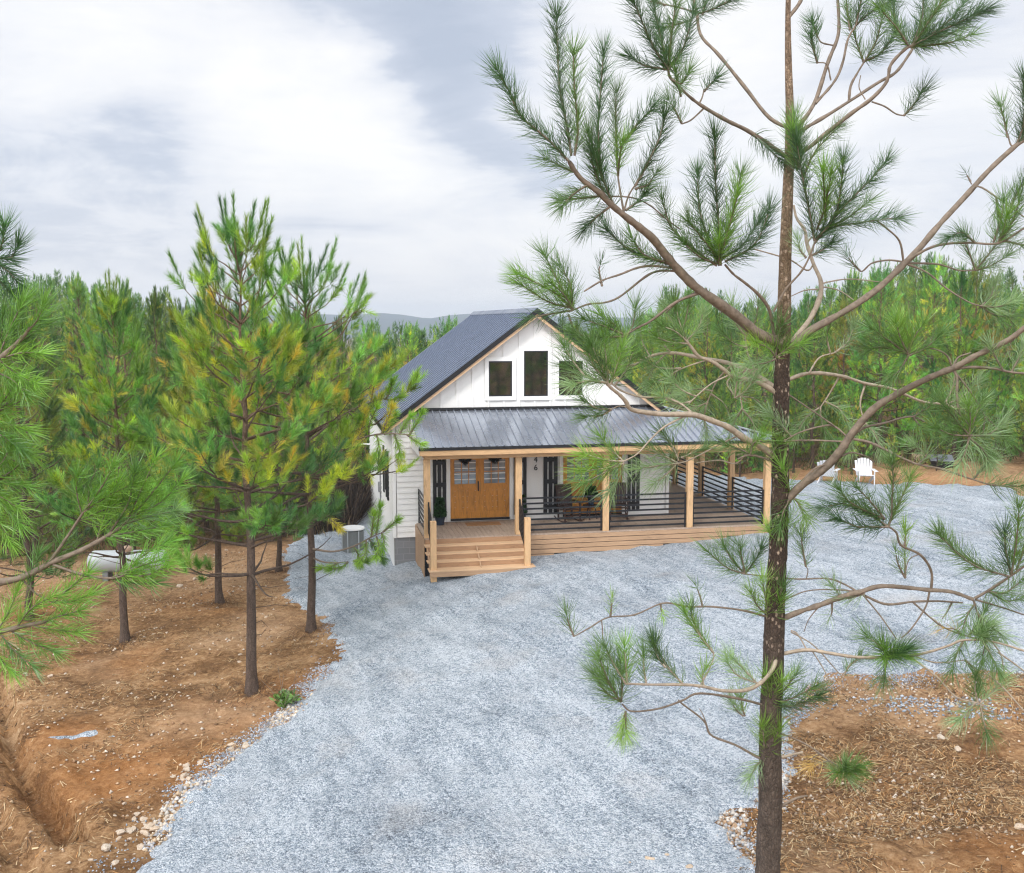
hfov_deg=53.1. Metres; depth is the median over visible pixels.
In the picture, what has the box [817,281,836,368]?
pine tree
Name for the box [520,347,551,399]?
gable window
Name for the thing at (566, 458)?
door leaf
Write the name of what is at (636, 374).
pine tree
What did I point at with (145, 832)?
rock
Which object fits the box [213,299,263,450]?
pine tree
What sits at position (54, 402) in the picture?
pine tree
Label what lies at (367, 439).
pine tree
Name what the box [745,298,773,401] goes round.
pine tree
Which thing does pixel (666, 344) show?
pine tree
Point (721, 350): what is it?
pine tree
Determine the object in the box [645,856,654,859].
rock
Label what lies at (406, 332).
pine tree
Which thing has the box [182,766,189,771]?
rock
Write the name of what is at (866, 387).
pine tree
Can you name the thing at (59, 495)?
pine tree
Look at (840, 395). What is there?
pine tree
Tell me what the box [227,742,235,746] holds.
rock
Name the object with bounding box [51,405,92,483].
pine tree
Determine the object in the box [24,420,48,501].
pine tree
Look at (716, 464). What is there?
undergrowth
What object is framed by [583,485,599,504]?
potted shrub
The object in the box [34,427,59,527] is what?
pine tree
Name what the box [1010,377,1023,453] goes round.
pine tree
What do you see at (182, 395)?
pine tree
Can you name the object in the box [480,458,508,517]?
door leaf
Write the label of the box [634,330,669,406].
pine tree
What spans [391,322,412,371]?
pine tree
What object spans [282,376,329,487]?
pine tree
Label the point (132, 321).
pine tree
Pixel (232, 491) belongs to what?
pine tree
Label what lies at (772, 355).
pine tree
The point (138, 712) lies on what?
pine straw
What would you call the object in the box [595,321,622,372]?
pine tree
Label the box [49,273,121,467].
pine tree
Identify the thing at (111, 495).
pine tree
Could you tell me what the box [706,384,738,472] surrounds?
pine tree
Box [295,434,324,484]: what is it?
pine tree
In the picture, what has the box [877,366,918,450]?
pine tree
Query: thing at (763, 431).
pine tree
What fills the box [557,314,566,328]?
pine tree
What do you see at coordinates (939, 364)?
pine tree
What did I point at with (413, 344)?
pine tree
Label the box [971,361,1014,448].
pine tree
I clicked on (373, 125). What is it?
sky
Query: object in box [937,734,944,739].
rock
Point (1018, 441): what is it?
pine tree
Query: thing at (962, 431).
pine tree
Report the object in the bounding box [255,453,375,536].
dead brush
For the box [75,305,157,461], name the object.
pine tree
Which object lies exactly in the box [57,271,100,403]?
pine tree
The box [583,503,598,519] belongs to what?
side table
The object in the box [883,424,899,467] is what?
pine tree
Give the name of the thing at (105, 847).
rock
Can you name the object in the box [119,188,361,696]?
pine tree
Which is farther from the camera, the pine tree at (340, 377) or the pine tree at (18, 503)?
the pine tree at (340, 377)
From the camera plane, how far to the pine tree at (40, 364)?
63.24 m
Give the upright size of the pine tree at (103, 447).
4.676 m
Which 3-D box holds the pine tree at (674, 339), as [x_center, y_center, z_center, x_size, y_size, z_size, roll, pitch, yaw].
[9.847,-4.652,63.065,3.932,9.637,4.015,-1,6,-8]
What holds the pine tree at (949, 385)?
on the ground
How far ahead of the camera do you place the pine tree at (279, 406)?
71.81 m
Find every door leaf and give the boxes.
[450,458,479,518]
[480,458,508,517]
[563,456,592,514]
[592,455,621,512]
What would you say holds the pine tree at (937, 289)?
on the ground
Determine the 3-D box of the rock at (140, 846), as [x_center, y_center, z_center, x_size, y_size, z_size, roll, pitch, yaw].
[-5.814,6.460,16.048,0.139,0.106,0.182,14,14,-24]
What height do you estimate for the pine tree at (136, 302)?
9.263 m
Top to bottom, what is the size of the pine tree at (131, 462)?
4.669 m
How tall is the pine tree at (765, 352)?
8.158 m
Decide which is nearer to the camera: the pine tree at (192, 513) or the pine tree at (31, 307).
the pine tree at (192, 513)
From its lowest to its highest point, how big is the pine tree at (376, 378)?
10.832 m
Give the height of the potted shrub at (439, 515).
0.910 m
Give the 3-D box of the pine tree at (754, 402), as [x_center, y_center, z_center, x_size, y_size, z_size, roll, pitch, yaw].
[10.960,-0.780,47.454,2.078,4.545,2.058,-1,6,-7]
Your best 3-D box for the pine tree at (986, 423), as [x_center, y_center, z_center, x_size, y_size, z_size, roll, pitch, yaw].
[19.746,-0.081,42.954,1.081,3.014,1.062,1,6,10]
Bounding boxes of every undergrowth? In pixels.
[0,464,366,560]
[670,411,1023,472]
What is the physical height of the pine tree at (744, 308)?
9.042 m
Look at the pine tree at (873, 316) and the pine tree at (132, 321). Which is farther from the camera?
the pine tree at (873, 316)
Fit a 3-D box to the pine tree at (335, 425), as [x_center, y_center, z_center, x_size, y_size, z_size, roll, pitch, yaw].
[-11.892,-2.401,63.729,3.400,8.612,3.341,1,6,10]
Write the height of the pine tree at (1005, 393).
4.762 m
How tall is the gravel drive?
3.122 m
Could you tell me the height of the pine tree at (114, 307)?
10.293 m
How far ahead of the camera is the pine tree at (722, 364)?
67.45 m
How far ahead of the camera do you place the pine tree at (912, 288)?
94.40 m
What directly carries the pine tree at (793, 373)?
on the ground
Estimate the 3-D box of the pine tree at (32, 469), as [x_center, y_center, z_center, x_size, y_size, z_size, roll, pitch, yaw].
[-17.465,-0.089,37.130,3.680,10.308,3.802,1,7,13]
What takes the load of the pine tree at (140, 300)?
on the ground
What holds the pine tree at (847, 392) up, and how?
on the ground
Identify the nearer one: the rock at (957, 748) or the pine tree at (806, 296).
the rock at (957, 748)
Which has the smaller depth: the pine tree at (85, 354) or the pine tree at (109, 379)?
the pine tree at (109, 379)
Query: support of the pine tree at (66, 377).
on the ground
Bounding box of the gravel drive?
[49,473,1023,872]
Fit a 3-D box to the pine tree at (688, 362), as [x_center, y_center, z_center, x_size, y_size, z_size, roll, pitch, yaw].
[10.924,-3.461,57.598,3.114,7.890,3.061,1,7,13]
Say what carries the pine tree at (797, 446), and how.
on the ground
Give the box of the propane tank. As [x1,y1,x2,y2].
[87,545,168,581]
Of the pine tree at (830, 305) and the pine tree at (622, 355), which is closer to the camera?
the pine tree at (622, 355)
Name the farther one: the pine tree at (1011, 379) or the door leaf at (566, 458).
the pine tree at (1011, 379)
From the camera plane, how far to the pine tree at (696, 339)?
73.41 m
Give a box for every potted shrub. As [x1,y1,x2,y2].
[433,496,446,524]
[514,494,527,516]
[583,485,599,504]
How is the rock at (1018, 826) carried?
on the ground
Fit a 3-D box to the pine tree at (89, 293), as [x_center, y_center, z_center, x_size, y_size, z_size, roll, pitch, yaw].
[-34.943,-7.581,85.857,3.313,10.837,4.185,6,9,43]
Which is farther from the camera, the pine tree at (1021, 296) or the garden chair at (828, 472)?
the pine tree at (1021, 296)
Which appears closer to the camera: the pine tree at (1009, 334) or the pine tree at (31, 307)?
the pine tree at (1009, 334)
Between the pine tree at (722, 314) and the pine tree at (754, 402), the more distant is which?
the pine tree at (722, 314)
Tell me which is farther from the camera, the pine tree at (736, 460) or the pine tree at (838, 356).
the pine tree at (838, 356)
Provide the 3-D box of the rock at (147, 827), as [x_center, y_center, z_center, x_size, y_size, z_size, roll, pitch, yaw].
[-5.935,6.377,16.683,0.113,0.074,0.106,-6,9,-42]
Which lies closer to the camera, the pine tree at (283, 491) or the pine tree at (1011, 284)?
the pine tree at (283, 491)
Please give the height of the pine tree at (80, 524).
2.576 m
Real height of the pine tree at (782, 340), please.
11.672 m
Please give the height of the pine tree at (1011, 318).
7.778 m
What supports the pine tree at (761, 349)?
on the ground
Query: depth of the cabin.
32.67 m
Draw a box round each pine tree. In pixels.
[0,202,199,694]
[0,294,78,561]
[0,296,112,621]
[0,297,34,437]
[0,314,37,489]
[1,271,88,470]
[3,464,35,550]
[7,471,37,535]
[12,274,51,374]
[18,292,78,453]
[24,414,50,478]
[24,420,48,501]
[26,311,57,421]
[33,268,195,643]
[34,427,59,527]
[39,464,64,541]
[44,277,62,339]
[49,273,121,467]
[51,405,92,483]
[52,276,89,399]
[53,424,90,529]
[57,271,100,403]
[58,515,84,563]
[61,508,88,545]
[69,275,175,549]
[71,284,120,384]
[72,309,117,439]
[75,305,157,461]
[88,410,114,476]
[91,280,111,359]
[91,318,140,445]
[93,502,114,542]
[112,282,149,378]
[115,285,176,474]
[116,440,141,526]
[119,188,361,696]
[119,293,150,372]
[122,292,190,465]
[133,297,235,547]
[136,293,147,331]
[140,286,275,604]
[146,291,170,364]
[148,294,256,530]
[150,285,181,393]
[152,515,178,543]
[182,489,201,534]
[189,233,431,633]
[208,441,251,533]
[210,322,344,571]
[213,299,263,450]
[220,460,243,541]
[229,305,285,428]
[256,433,299,529]
[261,497,276,539]
[263,334,295,436]
[282,304,347,463]
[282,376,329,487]
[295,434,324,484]
[301,312,347,442]
[315,332,346,460]
[318,315,368,455]
[324,334,352,436]
[332,317,351,389]
[333,411,359,470]
[349,344,366,396]
[350,324,385,453]
[352,400,369,482]
[361,333,398,456]
[365,343,379,391]
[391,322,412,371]
[391,322,418,373]
[401,331,419,362]
[430,315,454,344]
[472,0,1023,872]
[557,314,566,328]
[572,320,583,343]
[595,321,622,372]
[609,320,632,377]
[626,317,656,392]
[630,307,666,402]
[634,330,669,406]
[646,302,677,404]
[647,284,700,410]
[658,303,695,406]
[667,286,700,388]
[677,299,727,417]
[678,286,719,384]
[678,310,729,413]
[680,296,712,412]
[695,314,733,410]
[695,374,727,465]
[696,289,746,405]
[696,309,739,407]
[701,316,766,458]
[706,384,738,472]
[708,365,729,419]
[720,398,759,476]
[725,300,774,428]
[733,297,763,368]
[734,304,754,371]
[735,375,770,459]
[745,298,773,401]
[750,412,766,471]
[753,311,797,406]
[753,312,772,405]
[754,377,794,471]
[769,303,824,419]
[789,296,844,468]
[789,361,819,449]
[789,363,801,418]
[789,372,813,472]
[789,402,803,453]
[790,287,834,401]
[790,300,821,388]
[790,439,800,462]
[800,283,842,396]
[809,273,885,432]
[813,429,832,470]
[815,294,872,445]
[817,268,888,420]
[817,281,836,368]
[819,268,883,417]
[821,380,847,464]
[824,386,844,451]
[827,258,929,462]
[830,372,860,437]
[831,376,873,474]
[839,420,856,466]
[840,268,894,417]
[843,371,883,455]
[875,267,909,393]
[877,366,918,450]
[882,262,909,326]
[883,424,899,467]
[890,375,926,458]
[891,251,972,426]
[891,254,925,373]
[899,278,922,361]
[905,252,940,366]
[907,277,941,379]
[909,272,925,369]
[916,255,963,381]
[917,289,979,416]
[919,424,933,463]
[921,260,1001,459]
[923,353,953,421]
[923,421,950,470]
[924,404,943,452]
[929,267,973,385]
[931,348,962,444]
[938,257,1014,451]
[943,293,990,397]
[951,395,974,456]
[965,317,991,377]
[968,354,998,418]
[968,402,993,464]
[969,285,1023,429]
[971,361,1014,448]
[974,357,1017,454]
[977,275,1003,341]
[983,274,1008,343]
[983,295,1023,413]
[994,285,1021,373]
[994,363,1016,444]
[994,407,1010,454]
[999,349,1023,452]
[1001,274,1020,346]
[1006,293,1023,392]
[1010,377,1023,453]
[1011,399,1023,462]
[1013,270,1023,332]
[1013,400,1023,442]
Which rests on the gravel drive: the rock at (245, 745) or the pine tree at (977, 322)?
the rock at (245, 745)
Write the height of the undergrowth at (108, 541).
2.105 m
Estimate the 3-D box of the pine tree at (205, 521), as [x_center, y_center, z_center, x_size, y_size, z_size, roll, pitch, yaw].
[-12.853,-0.752,41.749,4.741,10.373,4.698,3,7,23]
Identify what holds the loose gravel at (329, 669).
on the ground
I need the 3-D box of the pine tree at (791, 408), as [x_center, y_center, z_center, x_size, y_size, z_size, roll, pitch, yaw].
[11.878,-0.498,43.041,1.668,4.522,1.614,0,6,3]
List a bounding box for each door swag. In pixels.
[458,459,471,465]
[488,458,501,463]
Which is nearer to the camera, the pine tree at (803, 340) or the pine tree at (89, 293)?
the pine tree at (803, 340)
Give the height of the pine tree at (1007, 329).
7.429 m
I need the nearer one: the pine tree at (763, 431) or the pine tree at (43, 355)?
the pine tree at (763, 431)
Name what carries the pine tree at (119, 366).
on the ground
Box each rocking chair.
[554,484,583,521]
[610,482,629,519]
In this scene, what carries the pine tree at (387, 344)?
on the ground
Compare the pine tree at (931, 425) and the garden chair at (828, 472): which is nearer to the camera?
the garden chair at (828, 472)
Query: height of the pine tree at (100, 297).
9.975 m
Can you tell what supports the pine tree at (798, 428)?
on the ground
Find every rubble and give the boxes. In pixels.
[142,692,313,851]
[716,675,834,864]
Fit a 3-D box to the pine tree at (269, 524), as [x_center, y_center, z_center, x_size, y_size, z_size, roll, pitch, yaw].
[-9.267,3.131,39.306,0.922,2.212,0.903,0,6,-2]
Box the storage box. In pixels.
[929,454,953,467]
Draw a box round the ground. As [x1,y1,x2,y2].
[0,328,1023,872]
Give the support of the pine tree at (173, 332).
on the ground
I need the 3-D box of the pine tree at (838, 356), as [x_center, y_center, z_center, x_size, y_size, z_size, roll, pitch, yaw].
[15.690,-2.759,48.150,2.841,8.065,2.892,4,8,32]
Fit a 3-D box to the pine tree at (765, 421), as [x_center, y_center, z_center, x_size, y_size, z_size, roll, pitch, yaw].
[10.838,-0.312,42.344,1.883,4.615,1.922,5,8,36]
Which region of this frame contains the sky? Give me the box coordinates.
[0,0,1023,317]
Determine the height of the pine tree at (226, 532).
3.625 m
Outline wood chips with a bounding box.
[735,670,1023,872]
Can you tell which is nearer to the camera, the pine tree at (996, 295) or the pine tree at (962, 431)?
the pine tree at (962, 431)
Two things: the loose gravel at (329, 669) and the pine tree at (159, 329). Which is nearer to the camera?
the loose gravel at (329, 669)
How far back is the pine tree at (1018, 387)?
41.63 m
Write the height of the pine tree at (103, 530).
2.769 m
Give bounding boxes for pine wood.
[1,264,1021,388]
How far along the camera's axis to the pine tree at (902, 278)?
116.62 m
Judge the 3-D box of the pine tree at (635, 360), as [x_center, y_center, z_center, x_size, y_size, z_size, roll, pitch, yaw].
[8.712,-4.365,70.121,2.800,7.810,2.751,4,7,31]
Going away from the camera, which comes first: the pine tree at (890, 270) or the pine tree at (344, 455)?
the pine tree at (344, 455)
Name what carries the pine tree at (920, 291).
on the ground
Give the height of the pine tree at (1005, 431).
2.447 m
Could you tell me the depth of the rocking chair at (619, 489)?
33.66 m
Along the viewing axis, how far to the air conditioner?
36.16 m
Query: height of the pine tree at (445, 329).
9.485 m
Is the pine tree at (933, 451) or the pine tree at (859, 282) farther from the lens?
the pine tree at (859, 282)
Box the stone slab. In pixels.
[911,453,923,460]
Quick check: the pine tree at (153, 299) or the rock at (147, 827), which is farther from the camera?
the pine tree at (153, 299)
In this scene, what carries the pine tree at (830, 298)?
on the ground
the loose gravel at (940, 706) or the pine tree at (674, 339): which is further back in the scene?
the pine tree at (674, 339)
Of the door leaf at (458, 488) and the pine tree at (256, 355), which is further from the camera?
the pine tree at (256, 355)
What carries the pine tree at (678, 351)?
on the ground
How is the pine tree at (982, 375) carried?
on the ground
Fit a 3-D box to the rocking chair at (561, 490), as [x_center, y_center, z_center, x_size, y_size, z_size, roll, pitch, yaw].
[1.835,2.163,33.046,0.690,1.148,0.971,-3,7,-23]
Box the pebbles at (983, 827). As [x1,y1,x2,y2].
[745,672,1023,871]
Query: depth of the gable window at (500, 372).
32.81 m
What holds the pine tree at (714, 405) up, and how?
on the ground
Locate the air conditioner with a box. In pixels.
[341,525,364,552]
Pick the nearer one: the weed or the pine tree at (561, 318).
the weed
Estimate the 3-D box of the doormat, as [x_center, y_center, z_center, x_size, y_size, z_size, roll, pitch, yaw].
[-0.925,2.780,32.638,1.100,0.018,0.480,-1,7,-11]
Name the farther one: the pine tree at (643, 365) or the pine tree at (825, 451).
the pine tree at (643, 365)
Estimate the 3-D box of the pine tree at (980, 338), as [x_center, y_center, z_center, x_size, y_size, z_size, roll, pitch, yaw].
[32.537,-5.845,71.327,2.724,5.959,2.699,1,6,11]
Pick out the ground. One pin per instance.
(82, 784)
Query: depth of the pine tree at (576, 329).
66.87 m
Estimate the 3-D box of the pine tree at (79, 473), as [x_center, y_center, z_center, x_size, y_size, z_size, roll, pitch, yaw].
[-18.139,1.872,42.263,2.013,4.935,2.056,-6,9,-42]
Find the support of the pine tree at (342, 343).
on the ground
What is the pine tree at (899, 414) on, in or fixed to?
on the ground
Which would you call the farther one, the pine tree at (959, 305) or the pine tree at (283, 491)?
the pine tree at (959, 305)
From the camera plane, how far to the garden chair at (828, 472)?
40.30 m
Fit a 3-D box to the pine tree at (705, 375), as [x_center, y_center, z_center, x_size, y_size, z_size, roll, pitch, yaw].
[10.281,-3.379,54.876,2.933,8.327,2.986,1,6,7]
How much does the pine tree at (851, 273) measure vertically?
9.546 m
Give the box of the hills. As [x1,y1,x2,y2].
[60,305,907,340]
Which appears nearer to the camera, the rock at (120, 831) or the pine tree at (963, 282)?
the rock at (120, 831)
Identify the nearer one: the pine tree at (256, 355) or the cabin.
the cabin
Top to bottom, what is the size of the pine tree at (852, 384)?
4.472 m
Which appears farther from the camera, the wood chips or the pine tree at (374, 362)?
the pine tree at (374, 362)
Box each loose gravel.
[87,551,346,872]
[729,665,1021,870]
[818,695,1023,720]
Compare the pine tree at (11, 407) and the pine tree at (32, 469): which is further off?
the pine tree at (11, 407)
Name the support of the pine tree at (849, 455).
on the ground
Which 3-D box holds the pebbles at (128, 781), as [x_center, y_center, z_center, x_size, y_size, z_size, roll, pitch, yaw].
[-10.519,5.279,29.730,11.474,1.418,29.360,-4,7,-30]
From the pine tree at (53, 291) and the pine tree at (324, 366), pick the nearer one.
the pine tree at (324, 366)
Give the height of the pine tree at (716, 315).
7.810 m
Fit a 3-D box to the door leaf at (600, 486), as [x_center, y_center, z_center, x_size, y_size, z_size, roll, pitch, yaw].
[3.152,1.532,33.926,1.002,2.020,0.045,-1,7,-11]
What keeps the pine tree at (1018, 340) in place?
on the ground
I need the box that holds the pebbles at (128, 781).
[0,549,328,872]
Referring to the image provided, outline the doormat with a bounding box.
[465,521,500,525]
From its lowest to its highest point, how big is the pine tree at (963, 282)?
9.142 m
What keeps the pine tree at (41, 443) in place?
on the ground
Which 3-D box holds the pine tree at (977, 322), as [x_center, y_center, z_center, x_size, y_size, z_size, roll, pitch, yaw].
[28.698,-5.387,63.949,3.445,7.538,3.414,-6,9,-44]
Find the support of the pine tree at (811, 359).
on the ground
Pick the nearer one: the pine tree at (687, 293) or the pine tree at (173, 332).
the pine tree at (173, 332)
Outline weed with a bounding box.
[262,668,312,708]
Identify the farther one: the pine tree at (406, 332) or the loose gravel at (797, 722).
the pine tree at (406, 332)
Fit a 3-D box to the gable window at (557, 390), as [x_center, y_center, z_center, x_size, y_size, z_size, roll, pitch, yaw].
[1.906,-1.896,33.265,1.050,1.380,0.042,-1,7,-11]
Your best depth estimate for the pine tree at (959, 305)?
68.73 m
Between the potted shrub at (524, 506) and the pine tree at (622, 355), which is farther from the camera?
the pine tree at (622, 355)
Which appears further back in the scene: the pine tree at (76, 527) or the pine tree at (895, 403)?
the pine tree at (895, 403)
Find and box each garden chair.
[817,460,839,483]
[853,458,877,484]
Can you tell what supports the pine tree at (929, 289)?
on the ground
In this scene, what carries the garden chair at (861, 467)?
on the ground
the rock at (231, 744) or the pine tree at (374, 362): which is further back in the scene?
the pine tree at (374, 362)
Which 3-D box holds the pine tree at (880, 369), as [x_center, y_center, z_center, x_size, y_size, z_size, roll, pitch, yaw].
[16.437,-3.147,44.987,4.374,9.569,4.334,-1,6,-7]
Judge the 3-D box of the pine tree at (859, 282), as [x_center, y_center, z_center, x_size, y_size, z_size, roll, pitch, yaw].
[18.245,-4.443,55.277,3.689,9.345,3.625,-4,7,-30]
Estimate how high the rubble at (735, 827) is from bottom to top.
0.572 m
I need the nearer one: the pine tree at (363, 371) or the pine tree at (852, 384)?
the pine tree at (852, 384)
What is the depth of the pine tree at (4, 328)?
65.97 m
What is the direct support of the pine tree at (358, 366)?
on the ground
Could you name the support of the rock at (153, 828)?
on the ground
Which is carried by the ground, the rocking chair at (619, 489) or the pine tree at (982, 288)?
the pine tree at (982, 288)
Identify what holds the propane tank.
on the ground
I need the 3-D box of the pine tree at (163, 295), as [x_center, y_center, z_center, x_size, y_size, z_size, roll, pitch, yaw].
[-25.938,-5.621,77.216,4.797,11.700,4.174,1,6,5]
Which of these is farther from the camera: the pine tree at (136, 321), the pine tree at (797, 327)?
the pine tree at (136, 321)
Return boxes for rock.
[101,843,111,851]
[117,829,124,835]
[137,843,144,849]
[141,829,149,835]
[143,825,151,829]
[150,826,159,831]
[180,772,188,776]
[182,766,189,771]
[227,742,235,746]
[242,742,248,748]
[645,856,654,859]
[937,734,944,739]
[954,746,961,751]
[1014,823,1023,829]
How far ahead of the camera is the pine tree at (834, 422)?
46.60 m
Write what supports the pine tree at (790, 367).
on the ground
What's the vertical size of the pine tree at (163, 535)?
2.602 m
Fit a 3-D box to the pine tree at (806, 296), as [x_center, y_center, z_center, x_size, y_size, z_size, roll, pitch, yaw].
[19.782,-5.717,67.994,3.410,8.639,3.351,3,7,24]
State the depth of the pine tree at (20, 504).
40.49 m
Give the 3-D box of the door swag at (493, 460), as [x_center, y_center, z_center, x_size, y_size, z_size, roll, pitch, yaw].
[-0.544,0.756,33.037,0.516,0.341,0.186,-1,7,-11]
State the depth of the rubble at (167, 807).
17.55 m
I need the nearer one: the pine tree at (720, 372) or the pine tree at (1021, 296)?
the pine tree at (720, 372)
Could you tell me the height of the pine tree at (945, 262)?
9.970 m
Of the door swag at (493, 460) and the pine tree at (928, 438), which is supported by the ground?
the pine tree at (928, 438)
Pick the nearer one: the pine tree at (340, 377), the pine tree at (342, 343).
the pine tree at (342, 343)
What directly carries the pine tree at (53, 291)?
on the ground
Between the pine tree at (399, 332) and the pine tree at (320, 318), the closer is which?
the pine tree at (320, 318)
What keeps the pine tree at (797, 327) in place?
on the ground
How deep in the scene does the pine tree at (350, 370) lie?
122.27 m
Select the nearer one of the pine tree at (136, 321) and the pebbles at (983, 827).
the pebbles at (983, 827)
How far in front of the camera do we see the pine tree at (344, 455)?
49.81 m
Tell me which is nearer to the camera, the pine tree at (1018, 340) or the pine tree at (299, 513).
the pine tree at (299, 513)
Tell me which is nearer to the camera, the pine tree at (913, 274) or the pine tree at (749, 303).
the pine tree at (913, 274)
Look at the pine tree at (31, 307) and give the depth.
78.95 m
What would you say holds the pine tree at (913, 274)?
on the ground
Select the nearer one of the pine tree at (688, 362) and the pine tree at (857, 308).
the pine tree at (857, 308)
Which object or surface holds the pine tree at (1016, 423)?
on the ground
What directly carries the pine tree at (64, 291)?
on the ground
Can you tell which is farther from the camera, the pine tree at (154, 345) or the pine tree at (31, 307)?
the pine tree at (31, 307)
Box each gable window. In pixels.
[485,357,515,400]
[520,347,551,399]
[555,357,586,399]
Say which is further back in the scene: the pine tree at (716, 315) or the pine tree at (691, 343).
the pine tree at (691, 343)
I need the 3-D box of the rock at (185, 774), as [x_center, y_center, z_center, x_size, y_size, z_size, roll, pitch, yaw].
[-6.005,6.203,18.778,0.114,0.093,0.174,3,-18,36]
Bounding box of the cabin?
[363,308,771,581]
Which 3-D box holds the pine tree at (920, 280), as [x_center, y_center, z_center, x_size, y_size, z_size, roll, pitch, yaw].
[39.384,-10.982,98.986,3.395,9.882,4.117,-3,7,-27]
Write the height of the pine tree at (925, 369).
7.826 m
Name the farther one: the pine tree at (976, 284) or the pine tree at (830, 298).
the pine tree at (830, 298)

